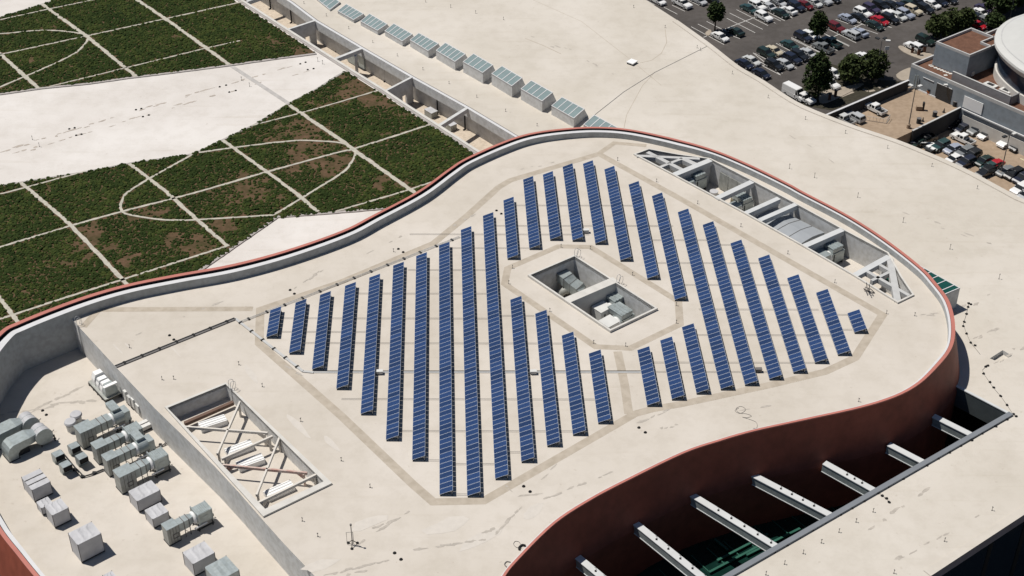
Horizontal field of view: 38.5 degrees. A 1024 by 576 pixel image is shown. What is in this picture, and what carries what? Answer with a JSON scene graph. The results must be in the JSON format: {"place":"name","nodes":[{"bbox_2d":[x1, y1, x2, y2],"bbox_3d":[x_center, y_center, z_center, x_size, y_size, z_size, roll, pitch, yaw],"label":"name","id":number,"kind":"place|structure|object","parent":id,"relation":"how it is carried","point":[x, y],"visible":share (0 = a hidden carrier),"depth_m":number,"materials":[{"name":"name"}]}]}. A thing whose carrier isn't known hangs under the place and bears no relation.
{"place":"outdoors","nodes":[
{"label":"outdoors","id":0,"kind":"place"},
{"bbox_2d":[245,0,987,447],"bbox_3d":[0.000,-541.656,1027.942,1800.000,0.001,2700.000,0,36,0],"label":"ground","id":1,"kind":"structure","parent":0,"point":[965,420],"depth_m":250.76,"materials":[{"name":"soil"}]},
{"bbox_2d":[0,0,1023,575],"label":"exhibition hall","id":2,"kind":"structure","parent":1,"relation":"on","point":[284,460],"depth_m":228.63,"materials":[{"name":"concrete"}]},
{"bbox_2d":[0,411,40,449],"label":"scroll fan","id":3,"kind":"object","parent":2,"relation":"on","point":[25,420],"visible":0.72,"depth_m":216.15},
{"bbox_2d":[1,422,55,462],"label":"scroll fan","id":4,"kind":"object","parent":2,"relation":"on","point":[15,447],"visible":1,"depth_m":213.88},
{"bbox_2d":[21,468,52,501],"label":"jacketed box","id":5,"kind":"object","parent":2,"relation":"on","point":[37,485],"visible":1,"depth_m":206.59,"materials":[{"name":"metal"}]},
{"bbox_2d":[36,496,51,515],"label":"jacketed box","id":6,"kind":"object","parent":2,"relation":"on","point":[41,503],"visible":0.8,"depth_m":204.33,"materials":[{"name":"metal"}]},
{"bbox_2d":[44,497,71,528],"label":"jacketed box","id":7,"kind":"object","parent":2,"relation":"on","point":[57,511],"visible":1,"depth_m":202.20,"materials":[{"name":"metal"}]},
{"bbox_2d":[51,449,64,464],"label":"gooseneck hood","id":8,"kind":"object","parent":2,"relation":"on","point":[58,456],"visible":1,"depth_m":211.94,"materials":[{"name":"grey metal"}]},
{"bbox_2d":[58,460,72,474],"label":"gooseneck hood","id":9,"kind":"object","parent":2,"relation":"on","point":[65,467],"visible":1,"depth_m":210.16,"materials":[{"name":"grey metal"}]},
{"bbox_2d":[67,441,80,455],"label":"gooseneck hood","id":10,"kind":"object","parent":2,"relation":"on","point":[74,448],"visible":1,"depth_m":213.33,"materials":[{"name":"grey metal"}]},
{"bbox_2d":[74,452,88,466],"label":"gooseneck hood","id":11,"kind":"object","parent":2,"relation":"on","point":[81,459],"visible":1,"depth_m":211.52,"materials":[{"name":"grey metal"}]},
{"bbox_2d":[68,521,104,562],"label":"jacketed box","id":12,"kind":"object","parent":2,"relation":"on","point":[86,542],"visible":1,"depth_m":196.84,"materials":[{"name":"metal"}]},
{"bbox_2d":[74,400,131,449],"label":"fan unit","id":13,"kind":"object","parent":2,"relation":"on","point":[87,431],"visible":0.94,"depth_m":216.17,"materials":[{"name":"metal"}]},
{"bbox_2d":[88,369,121,402],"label":"chiller unit","id":14,"kind":"object","parent":2,"relation":"on","point":[102,385],"visible":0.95,"depth_m":224.32,"materials":[{"name":"metal"}]},
{"bbox_2d":[90,421,144,464],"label":"fan unit","id":15,"kind":"object","parent":2,"relation":"on","point":[100,446],"visible":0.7,"depth_m":213.09,"materials":[{"name":"metal"}]},
{"bbox_2d":[101,429,155,477],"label":"fan unit","id":16,"kind":"object","parent":2,"relation":"on","point":[112,459],"visible":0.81,"depth_m":211.42,"materials":[{"name":"metal"}]},
{"bbox_2d":[112,446,170,494],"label":"fan unit","id":17,"kind":"object","parent":2,"relation":"on","point":[126,475],"visible":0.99,"depth_m":208.35,"materials":[{"name":"metal"}]},
{"bbox_2d":[128,480,161,512],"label":"jacketed box","id":18,"kind":"object","parent":2,"relation":"on","point":[144,496],"visible":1,"depth_m":205.06,"materials":[{"name":"metal"}]},
{"bbox_2d":[144,502,169,528],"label":"jacketed box","id":19,"kind":"object","parent":2,"relation":"on","point":[156,515],"visible":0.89,"depth_m":202.41,"materials":[{"name":"metal"}]},
{"bbox_2d":[0,0,314,91],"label":"planting soil","id":20,"kind":"structure","parent":2,"relation":"on","point":[299,51],"depth_m":321.58,"materials":[{"name":"brown soil"}]},
{"bbox_2d":[161,500,214,546],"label":"fan unit","id":21,"kind":"object","parent":2,"relation":"on","point":[198,514],"visible":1,"depth_m":200.26,"materials":[{"name":"metal"}]},
{"bbox_2d":[182,541,215,575],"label":"jacketed box","id":22,"kind":"object","parent":2,"relation":"on","point":[198,558],"visible":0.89,"depth_m":195.21,"materials":[{"name":"metal"}]},
{"bbox_2d":[0,0,431,321],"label":"garden path","id":23,"kind":"structure","parent":2,"relation":"on","point":[117,274],"depth_m":278.56,"materials":[{"name":"beige concrete"}]},
{"bbox_2d":[204,556,239,575],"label":"metal casing","id":24,"kind":"object","parent":2,"relation":"on","point":[224,566],"visible":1,"depth_m":192.35,"materials":[{"name":"grey metal"}]},
{"bbox_2d":[0,73,468,323],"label":"planting soil","id":25,"kind":"structure","parent":2,"relation":"on","point":[95,235],"depth_m":275.22,"materials":[{"name":"brown soil"}]},
{"bbox_2d":[0,0,472,330],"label":"sedum ground cover","id":26,"kind":"object","parent":25,"relation":"on","point":[86,22],"visible":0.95,"depth_m":281.15,"materials":[{"name":"green plant"}]},
{"bbox_2d":[266,306,281,338],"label":"solar array","id":27,"kind":"object","parent":2,"relation":"on","point":[273,321],"visible":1,"depth_m":229.60,"materials":[{"name":"glass"}]},
{"bbox_2d":[289,299,306,354],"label":"solar array","id":28,"kind":"object","parent":2,"relation":"on","point":[298,327],"visible":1,"depth_m":228.77,"materials":[{"name":"glass"}]},
{"bbox_2d":[312,291,330,370],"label":"solar array","id":29,"kind":"object","parent":2,"relation":"on","point":[319,354],"visible":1,"depth_m":227.81,"materials":[{"name":"glass"}]},
{"bbox_2d":[336,282,355,388],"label":"solar array","id":30,"kind":"object","parent":2,"relation":"on","point":[343,373],"visible":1,"depth_m":226.61,"materials":[{"name":"glass"}]},
{"bbox_2d":[239,236,458,321],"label":"cable tray","id":31,"kind":"object","parent":2,"relation":"on","point":[353,277],"visible":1,"depth_m":240.06,"materials":[{"name":"paint"}]},
{"bbox_2d":[361,274,379,414],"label":"solar array","id":32,"kind":"object","parent":2,"relation":"on","point":[367,398],"visible":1,"depth_m":224.78,"materials":[{"name":"glass"}]},
{"bbox_2d":[386,262,403,440],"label":"solar array","id":33,"kind":"object","parent":2,"relation":"on","point":[393,408],"visible":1,"depth_m":223.07,"materials":[{"name":"glass"}]},
{"bbox_2d":[412,252,426,460],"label":"solar array","id":34,"kind":"object","parent":2,"relation":"on","point":[419,416],"visible":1,"depth_m":221.76,"materials":[{"name":"glass"}]},
{"bbox_2d":[439,242,452,495],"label":"solar array","id":35,"kind":"object","parent":2,"relation":"on","point":[445,440],"visible":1,"depth_m":218.72,"materials":[{"name":"glass"}]},
{"bbox_2d":[461,226,480,496],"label":"solar array","id":36,"kind":"object","parent":2,"relation":"on","point":[472,436],"visible":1,"depth_m":220.24,"materials":[{"name":"glass"}]},
{"bbox_2d":[314,371,640,372],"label":"cable tray","id":37,"kind":"object","parent":2,"relation":"on","point":[481,371],"visible":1,"depth_m":220.62,"materials":[{"name":"paint"}]},
{"bbox_2d":[483,212,507,479],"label":"solar array","id":38,"kind":"object","parent":2,"relation":"on","point":[498,422],"visible":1,"depth_m":223.27,"materials":[{"name":"glass"}]},
{"bbox_2d":[503,197,517,259],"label":"solar array","id":39,"kind":"object","parent":2,"relation":"on","point":[510,229],"visible":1,"depth_m":251.16,"materials":[{"name":"glass"}]},
{"bbox_2d":[510,296,533,462],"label":"solar array","id":40,"kind":"object","parent":2,"relation":"on","point":[523,406],"visible":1,"depth_m":217.76,"materials":[{"name":"glass"}]},
{"bbox_2d":[523,176,539,249],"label":"solar array","id":41,"kind":"object","parent":2,"relation":"on","point":[531,215],"visible":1,"depth_m":254.95,"materials":[{"name":"glass"}]},
{"bbox_2d":[535,310,559,446],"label":"solar array","id":42,"kind":"object","parent":2,"relation":"on","point":[548,393],"visible":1,"depth_m":218.16,"materials":[{"name":"glass"}]},
{"bbox_2d":[543,171,560,240],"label":"solar array","id":43,"kind":"object","parent":2,"relation":"on","point":[551,207],"visible":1,"depth_m":256.79,"materials":[{"name":"glass"}]},
{"bbox_2d":[557,269,585,295],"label":"pit duct","id":44,"kind":"object","parent":2,"relation":"on","point":[569,281],"visible":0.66,"depth_m":243.51,"materials":[{"name":"metal"}]},
{"bbox_2d":[563,163,582,241],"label":"solar array","id":45,"kind":"object","parent":2,"relation":"on","point":[573,205],"visible":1,"depth_m":257.59,"materials":[{"name":"glass"}]},
{"bbox_2d":[562,331,585,435],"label":"solar array","id":46,"kind":"object","parent":2,"relation":"on","point":[574,389],"visible":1,"depth_m":217.33,"materials":[{"name":"glass"}]},
{"bbox_2d":[583,160,605,244],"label":"solar array","id":47,"kind":"object","parent":2,"relation":"on","point":[594,205],"visible":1,"depth_m":257.56,"materials":[{"name":"glass"}]},
{"bbox_2d":[589,349,610,423],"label":"solar array","id":48,"kind":"object","parent":2,"relation":"on","point":[599,388],"visible":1,"depth_m":216.88,"materials":[{"name":"glass"}]},
{"bbox_2d":[591,292,623,319],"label":"pit air handler","id":49,"kind":"object","parent":2,"relation":"on","point":[600,310],"visible":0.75,"depth_m":237.73,"materials":[{"name":"white paint"}]},
{"bbox_2d":[598,301,634,328],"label":"pit air handler","id":50,"kind":"object","parent":2,"relation":"on","point":[620,312],"visible":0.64,"depth_m":235.73,"materials":[{"name":"white paint"}]},
{"bbox_2d":[604,166,630,261],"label":"solar array","id":51,"kind":"object","parent":2,"relation":"on","point":[618,217],"visible":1,"depth_m":254.49,"materials":[{"name":"glass"}]},
{"bbox_2d":[629,181,658,279],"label":"solar array","id":52,"kind":"object","parent":2,"relation":"on","point":[651,269],"visible":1,"depth_m":250.40,"materials":[{"name":"glass"}]},
{"bbox_2d":[637,346,659,406],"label":"solar array","id":53,"kind":"object","parent":2,"relation":"on","point":[648,377],"visible":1,"depth_m":218.81,"materials":[{"name":"glass"}]},
{"bbox_2d":[652,193,685,300],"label":"solar array","id":54,"kind":"object","parent":2,"relation":"on","point":[674,271],"visible":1,"depth_m":246.32,"materials":[{"name":"glass"}]},
{"bbox_2d":[660,337,683,400],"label":"solar array","id":55,"kind":"object","parent":2,"relation":"on","point":[672,369],"visible":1,"depth_m":220.30,"materials":[{"name":"glass"}]},
{"bbox_2d":[682,323,708,393],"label":"solar array","id":56,"kind":"object","parent":2,"relation":"on","point":[695,360],"visible":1,"depth_m":222.20,"materials":[{"name":"glass"}]},
{"bbox_2d":[685,170,706,189],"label":"pit air handler","id":57,"kind":"object","parent":2,"relation":"on","point":[698,179],"visible":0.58,"depth_m":268.77,"materials":[{"name":"white paint"}]},
{"bbox_2d":[678,209,732,390],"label":"solar array","id":58,"kind":"object","parent":2,"relation":"on","point":[712,329],"visible":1,"depth_m":233.78,"materials":[{"name":"glass"}]},
{"bbox_2d":[703,221,757,385],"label":"solar array","id":59,"kind":"object","parent":2,"relation":"on","point":[735,323],"visible":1,"depth_m":233.04,"materials":[{"name":"glass"}]},
{"bbox_2d":[729,192,753,210],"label":"pit air handler","id":60,"kind":"object","parent":2,"relation":"on","point":[744,201],"visible":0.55,"depth_m":263.60,"materials":[{"name":"white paint"}]},
{"bbox_2d":[730,239,781,379],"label":"solar array","id":61,"kind":"object","parent":2,"relation":"on","point":[773,369],"visible":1,"depth_m":231.82,"materials":[{"name":"glass"}]},
{"bbox_2d":[758,255,805,373],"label":"solar array","id":62,"kind":"object","parent":2,"relation":"on","point":[796,360],"visible":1,"depth_m":231.08,"materials":[{"name":"glass"}]},
{"bbox_2d":[755,208,824,243],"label":"arched duct","id":63,"kind":"object","parent":2,"relation":"on","point":[798,230],"visible":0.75,"depth_m":254.87,"materials":[{"name":"silver metal"}]},
{"bbox_2d":[787,274,827,363],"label":"solar array","id":64,"kind":"object","parent":2,"relation":"on","point":[816,346],"visible":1,"depth_m":230.20,"materials":[{"name":"glass"}]},
{"bbox_2d":[815,239,844,262],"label":"pit air handler","id":65,"kind":"object","parent":2,"relation":"on","point":[833,250],"visible":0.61,"depth_m":249.85,"materials":[{"name":"white paint"}]},
{"bbox_2d":[816,289,849,355],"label":"solar array","id":66,"kind":"object","parent":2,"relation":"on","point":[838,337],"visible":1,"depth_m":229.56,"materials":[{"name":"glass"}]},
{"bbox_2d":[847,309,866,333],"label":"solar array","id":67,"kind":"object","parent":2,"relation":"on","point":[857,322],"visible":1,"depth_m":229.85,"materials":[{"name":"glass"}]},
{"bbox_2d":[647,0,1023,113],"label":"asphalt lot","id":68,"kind":"structure","parent":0,"point":[773,32],"depth_m":346.87,"materials":[{"name":"grey asphalt"}]},
{"bbox_2d":[707,0,725,31],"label":"tree","id":69,"kind":"object","parent":68,"relation":"on","point":[716,10],"visible":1,"depth_m":343.29,"materials":[{"name":"green plant"}]},
{"bbox_2d":[751,67,771,79],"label":"parked car","id":70,"kind":"object","parent":68,"relation":"on","point":[762,73],"visible":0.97,"depth_m":328.12,"materials":[{"name":"black paint"}]},
{"bbox_2d":[754,9,772,21],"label":"parked suv","id":71,"kind":"object","parent":68,"relation":"on","point":[765,16],"visible":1,"depth_m":351.53,"materials":[{"name":"white paint"}]},
{"bbox_2d":[756,45,776,57],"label":"parked suv","id":72,"kind":"object","parent":68,"relation":"on","point":[764,51],"visible":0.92,"depth_m":335.95,"materials":[{"name":"grey paint"}]},
{"bbox_2d":[764,57,784,71],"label":"parked suv","id":73,"kind":"object","parent":68,"relation":"on","point":[773,63],"visible":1,"depth_m":331.23,"materials":[{"name":"blue paint"}]},
{"bbox_2d":[648,1,929,74],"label":"parking lines","id":74,"kind":"object","parent":68,"relation":"on","point":[791,37],"visible":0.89,"depth_m":347.72,"materials":[{"name":"paint"}]},
{"bbox_2d":[781,81,802,101],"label":"delivery van","id":75,"kind":"object","parent":68,"relation":"on","point":[791,89],"visible":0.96,"depth_m":320.02,"materials":[{"name":"white paint"}]},
{"bbox_2d":[782,51,802,64],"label":"parked suv","id":76,"kind":"object","parent":68,"relation":"on","point":[793,58],"visible":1,"depth_m":333.73,"materials":[{"name":"black paint"}]},
{"bbox_2d":[793,29,812,42],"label":"parked suv","id":77,"kind":"object","parent":68,"relation":"on","point":[804,36],"visible":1,"depth_m":342.76,"materials":[{"name":"blue paint"}]},
{"bbox_2d":[808,8,828,41],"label":"tree","id":78,"kind":"object","parent":68,"relation":"on","point":[818,23],"visible":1,"depth_m":338.99,"materials":[{"name":"green plant"}]},
{"bbox_2d":[811,41,834,53],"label":"pickup truck","id":79,"kind":"object","parent":68,"relation":"on","point":[824,46],"visible":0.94,"depth_m":338.23,"materials":[{"name":"grey paint"}]},
{"bbox_2d":[819,36,842,48],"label":"pickup truck","id":80,"kind":"object","parent":68,"relation":"on","point":[832,41],"visible":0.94,"depth_m":340.58,"materials":[{"name":"teal paint"}]},
{"bbox_2d":[797,64,899,109],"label":"planting bed","id":81,"kind":"object","parent":68,"relation":"on","point":[868,84],"visible":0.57,"depth_m":323.26,"materials":[{"name":"brown soil"}]},
{"bbox_2d":[801,48,833,98],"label":"tree","id":82,"kind":"object","parent":81,"relation":"on","point":[818,65],"visible":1,"depth_m":315.28,"materials":[{"name":"green plant"}]},
{"bbox_2d":[819,83,862,103],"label":"traffic island","id":83,"kind":"structure","parent":81,"relation":"on","point":[841,92],"depth_m":322.64,"materials":[{"name":"beige concrete"}]},
{"bbox_2d":[836,52,867,83],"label":"tree","id":84,"kind":"object","parent":81,"relation":"on","point":[851,66],"visible":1,"depth_m":322.98,"materials":[{"name":"green plant"}]},
{"bbox_2d":[862,48,890,79],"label":"tree","id":85,"kind":"object","parent":81,"relation":"on","point":[877,68],"visible":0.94,"depth_m":323.88,"materials":[{"name":"green plant"}]},
{"bbox_2d":[841,29,860,39],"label":"parked suv","id":86,"kind":"object","parent":68,"relation":"on","point":[852,34],"visible":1,"depth_m":343.38,"materials":[{"name":"silver metal"}]},
{"bbox_2d":[898,46,932,59],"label":"traffic island","id":87,"kind":"structure","parent":68,"relation":"on","point":[921,56],"depth_m":337.78,"materials":[{"name":"beige concrete"}]},
{"bbox_2d":[915,32,935,45],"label":"parked suv","id":88,"kind":"object","parent":68,"relation":"on","point":[926,39],"visible":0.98,"depth_m":341.45,"materials":[{"name":"green paint"}]},
{"bbox_2d":[924,13,953,38],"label":"tree","id":89,"kind":"object","parent":68,"relation":"on","point":[938,25],"visible":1,"depth_m":341.36,"materials":[{"name":"green plant"}]},
{"bbox_2d":[942,7,967,32],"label":"tree","id":90,"kind":"object","parent":68,"relation":"on","point":[956,16],"visible":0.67,"depth_m":343.13,"materials":[{"name":"green plant"}]},
{"bbox_2d":[960,6,977,28],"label":"tree","id":91,"kind":"object","parent":68,"relation":"on","point":[970,15],"visible":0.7,"depth_m":345.30,"materials":[{"name":"green plant"}]},
{"bbox_2d":[984,12,1005,28],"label":"tree","id":92,"kind":"object","parent":68,"relation":"on","point":[993,20],"visible":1,"depth_m":346.00,"materials":[{"name":"green plant"}]},
{"bbox_2d":[982,0,1017,13],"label":"tree","id":93,"kind":"object","parent":68,"relation":"on","point":[1003,6],"visible":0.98,"depth_m":349.24,"materials":[{"name":"green plant"}]},
{"bbox_2d":[918,147,1015,190],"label":"parking terrace","id":94,"kind":"structure","parent":0,"point":[1005,184],"depth_m":302.60,"materials":[{"name":"beige concrete"}]},
{"bbox_2d":[930,137,950,152],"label":"parked suv","id":95,"kind":"object","parent":94,"relation":"on","point":[940,144],"visible":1,"depth_m":310.95,"materials":[{"name":"teal paint"}]},
{"bbox_2d":[955,154,976,167],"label":"parked suv","id":96,"kind":"object","parent":94,"relation":"on","point":[967,160],"visible":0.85,"depth_m":305.52,"materials":[{"name":"black paint"}]},
{"bbox_2d":[975,164,996,177],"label":"parked suv","id":97,"kind":"object","parent":94,"relation":"on","point":[986,170],"visible":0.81,"depth_m":302.24,"materials":[{"name":"black paint"}]},
{"bbox_2d":[1003,165,1023,180],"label":"parked suv","id":98,"kind":"object","parent":94,"relation":"on","point":[1011,173],"visible":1,"depth_m":301.62,"materials":[{"name":"black paint"}]},
{"bbox_2d":[931,129,1023,169],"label":"lot","id":99,"kind":"structure","parent":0,"point":[990,148],"depth_m":312.54,"materials":[{"name":"beige concrete"}]},
{"bbox_2d":[854,86,956,142],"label":"deck","id":100,"kind":"structure","parent":99,"relation":"on","point":[898,107],"depth_m":317.02,"materials":[{"name":"beige concrete"}]},
{"bbox_2d":[847,111,865,123],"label":"parked suv","id":101,"kind":"object","parent":100,"relation":"on","point":[858,117],"visible":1,"depth_m":313.46,"materials":[{"name":"silver metal"}]},
{"bbox_2d":[826,80,909,117],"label":"retaining wall","id":102,"kind":"structure","parent":100,"relation":"on","point":[887,93],"depth_m":319.53,"materials":[{"name":"concrete"}]},
{"bbox_2d":[864,102,887,115],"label":"pickup truck","id":103,"kind":"object","parent":100,"relation":"on","point":[877,108],"visible":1,"depth_m":317.02,"materials":[{"name":"white paint"}]},
{"bbox_2d":[910,107,960,141],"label":"retaining wall","id":104,"kind":"structure","parent":99,"relation":"on","point":[940,124],"depth_m":315.95,"materials":[{"name":"concrete"}]},
{"bbox_2d":[949,131,976,144],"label":"pickup truck","id":105,"kind":"object","parent":99,"relation":"on","point":[965,138],"visible":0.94,"depth_m":314.55,"materials":[{"name":"white paint"}]},
{"bbox_2d":[909,27,1023,155],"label":"building","id":106,"kind":"structure","parent":99,"relation":"on","point":[958,68],"depth_m":319.04,"materials":[{"name":"paint"}]},
{"bbox_2d":[993,14,1023,105],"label":"oval drum","id":107,"kind":"object","parent":99,"relation":"on","point":[1008,72],"visible":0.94,"depth_m":314.27,"materials":[{"name":"paint"}]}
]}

